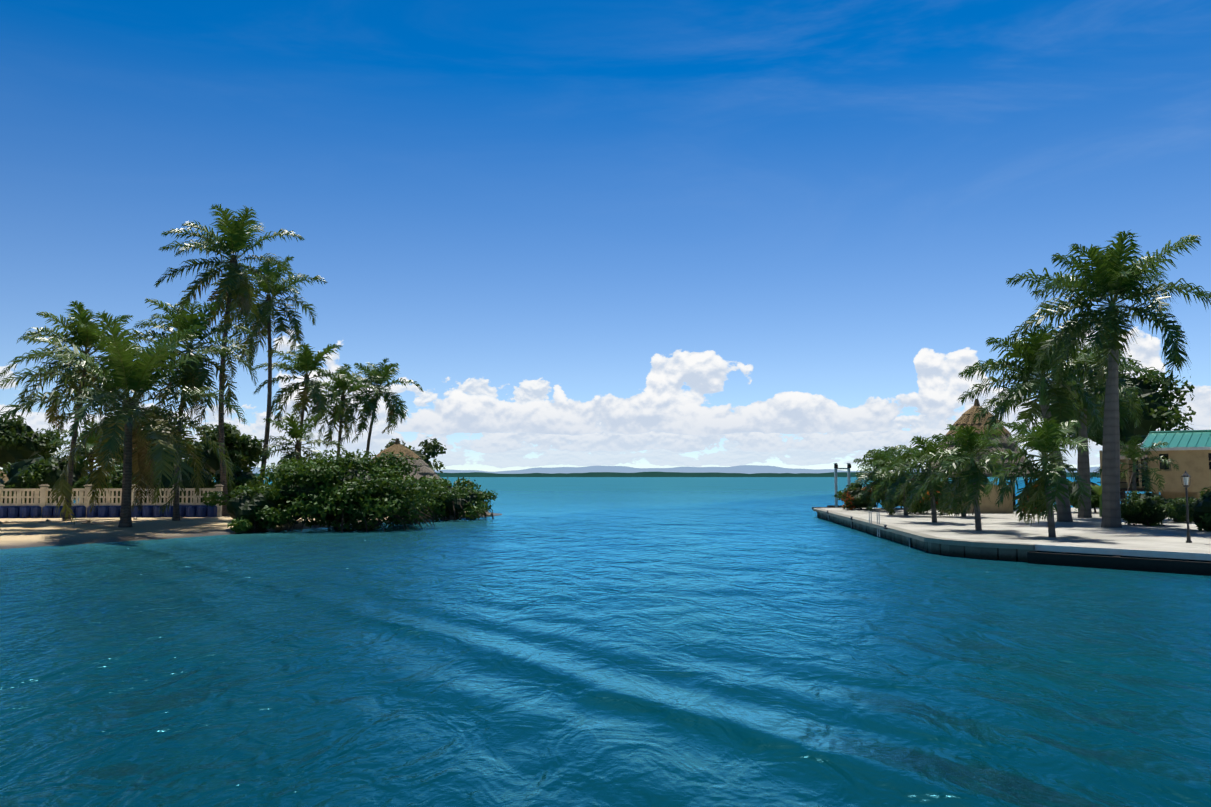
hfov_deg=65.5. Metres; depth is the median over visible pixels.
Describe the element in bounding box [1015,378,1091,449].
coco palm
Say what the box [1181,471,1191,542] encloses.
lamp post
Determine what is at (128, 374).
coco palm
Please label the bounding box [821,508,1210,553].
quay top
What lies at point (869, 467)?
quay palm
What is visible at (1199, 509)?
clipped shrub
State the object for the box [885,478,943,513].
flower shrub
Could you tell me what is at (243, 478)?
tree
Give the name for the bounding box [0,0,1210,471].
sky
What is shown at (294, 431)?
coco palm
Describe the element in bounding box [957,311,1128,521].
royal palm
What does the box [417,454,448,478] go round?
tree
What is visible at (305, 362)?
coco palm
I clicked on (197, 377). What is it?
coco palm
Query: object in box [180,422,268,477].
tree
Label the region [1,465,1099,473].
distant mountains
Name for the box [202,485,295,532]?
mangrove
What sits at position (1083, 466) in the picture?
royal palm
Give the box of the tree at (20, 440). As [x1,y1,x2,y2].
[0,412,69,467]
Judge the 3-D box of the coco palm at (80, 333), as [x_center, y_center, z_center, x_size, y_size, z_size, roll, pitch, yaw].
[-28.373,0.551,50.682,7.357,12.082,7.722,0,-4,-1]
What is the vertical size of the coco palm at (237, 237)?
18.879 m
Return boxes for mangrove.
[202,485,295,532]
[227,448,449,532]
[380,495,445,523]
[422,476,498,520]
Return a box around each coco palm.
[0,301,157,520]
[0,310,247,527]
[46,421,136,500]
[99,298,257,520]
[154,204,303,515]
[211,256,327,483]
[252,343,353,455]
[253,413,347,478]
[291,363,382,458]
[337,358,423,457]
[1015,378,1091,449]
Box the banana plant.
[1091,484,1101,516]
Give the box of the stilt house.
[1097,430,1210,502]
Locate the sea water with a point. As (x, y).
(656, 641)
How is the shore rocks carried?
on the bank sand
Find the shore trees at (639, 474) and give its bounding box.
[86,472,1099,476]
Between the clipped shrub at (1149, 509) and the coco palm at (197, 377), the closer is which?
the clipped shrub at (1149, 509)
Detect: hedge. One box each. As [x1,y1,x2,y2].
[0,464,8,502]
[3,454,88,502]
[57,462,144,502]
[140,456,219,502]
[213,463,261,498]
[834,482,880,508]
[1067,481,1098,512]
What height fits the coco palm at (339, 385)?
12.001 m
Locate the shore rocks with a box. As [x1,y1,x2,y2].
[439,511,492,519]
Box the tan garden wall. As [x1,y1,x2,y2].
[941,485,1012,512]
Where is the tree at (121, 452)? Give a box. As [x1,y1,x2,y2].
[109,405,191,465]
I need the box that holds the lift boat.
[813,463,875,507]
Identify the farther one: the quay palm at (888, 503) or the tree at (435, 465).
the tree at (435, 465)
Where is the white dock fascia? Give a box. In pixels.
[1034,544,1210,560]
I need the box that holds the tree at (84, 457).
[75,404,164,464]
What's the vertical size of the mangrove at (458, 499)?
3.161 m
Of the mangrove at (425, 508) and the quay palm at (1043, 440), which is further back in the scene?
the mangrove at (425, 508)
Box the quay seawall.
[813,507,1073,560]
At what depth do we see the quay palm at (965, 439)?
37.63 m
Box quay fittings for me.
[812,507,911,545]
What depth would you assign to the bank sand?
43.63 m
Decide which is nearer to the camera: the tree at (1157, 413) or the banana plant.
the banana plant
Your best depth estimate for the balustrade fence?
54.16 m
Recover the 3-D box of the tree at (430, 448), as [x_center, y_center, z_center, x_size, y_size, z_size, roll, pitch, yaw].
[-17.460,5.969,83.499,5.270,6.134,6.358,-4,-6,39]
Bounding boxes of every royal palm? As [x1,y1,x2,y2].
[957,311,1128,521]
[1006,230,1210,527]
[1011,341,1163,517]
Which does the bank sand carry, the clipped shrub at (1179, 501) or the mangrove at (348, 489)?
the mangrove at (348, 489)
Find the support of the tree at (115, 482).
on the bank sand
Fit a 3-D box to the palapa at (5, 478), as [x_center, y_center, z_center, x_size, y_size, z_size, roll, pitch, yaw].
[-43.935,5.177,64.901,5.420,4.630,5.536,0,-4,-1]
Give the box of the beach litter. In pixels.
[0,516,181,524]
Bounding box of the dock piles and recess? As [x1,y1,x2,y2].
[1027,551,1210,575]
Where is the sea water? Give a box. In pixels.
[0,477,1210,806]
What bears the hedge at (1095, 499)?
on the quay top
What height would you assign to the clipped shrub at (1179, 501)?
1.476 m
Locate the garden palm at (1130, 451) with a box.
[1090,435,1179,493]
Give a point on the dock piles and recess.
(1152, 565)
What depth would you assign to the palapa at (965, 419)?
61.06 m
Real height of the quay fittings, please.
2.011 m
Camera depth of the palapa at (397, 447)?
65.04 m
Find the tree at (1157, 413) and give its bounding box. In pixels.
[1050,355,1195,505]
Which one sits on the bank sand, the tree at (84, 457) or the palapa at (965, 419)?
the tree at (84, 457)
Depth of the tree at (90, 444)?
61.96 m
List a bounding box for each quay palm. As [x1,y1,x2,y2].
[852,446,904,510]
[855,450,914,501]
[871,448,926,515]
[882,436,969,522]
[912,421,1011,530]
[923,447,994,516]
[978,417,1093,536]
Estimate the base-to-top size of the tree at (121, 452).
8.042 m
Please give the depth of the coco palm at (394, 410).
81.57 m
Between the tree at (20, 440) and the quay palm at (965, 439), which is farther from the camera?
the tree at (20, 440)
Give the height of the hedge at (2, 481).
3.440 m
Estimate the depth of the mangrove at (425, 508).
55.52 m
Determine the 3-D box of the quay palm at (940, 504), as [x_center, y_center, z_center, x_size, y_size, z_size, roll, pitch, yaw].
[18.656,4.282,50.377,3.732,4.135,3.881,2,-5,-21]
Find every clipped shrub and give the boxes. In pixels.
[1120,490,1180,525]
[1166,497,1197,522]
[1168,487,1210,531]
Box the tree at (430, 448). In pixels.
[380,438,446,467]
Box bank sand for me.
[0,512,501,548]
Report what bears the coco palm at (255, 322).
on the bank sand
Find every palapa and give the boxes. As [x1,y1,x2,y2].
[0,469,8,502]
[370,438,441,482]
[931,399,1032,509]
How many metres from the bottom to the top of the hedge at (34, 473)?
4.002 m
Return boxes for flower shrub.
[841,487,873,509]
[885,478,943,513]
[1017,484,1056,513]
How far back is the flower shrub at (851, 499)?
59.85 m
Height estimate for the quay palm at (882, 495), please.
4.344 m
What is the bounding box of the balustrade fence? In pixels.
[0,484,223,517]
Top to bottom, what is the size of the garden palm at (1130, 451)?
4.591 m
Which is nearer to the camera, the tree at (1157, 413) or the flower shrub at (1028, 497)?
the flower shrub at (1028, 497)
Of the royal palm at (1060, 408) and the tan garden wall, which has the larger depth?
the tan garden wall
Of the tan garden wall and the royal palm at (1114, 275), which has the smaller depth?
the royal palm at (1114, 275)
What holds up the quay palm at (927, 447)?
on the quay top

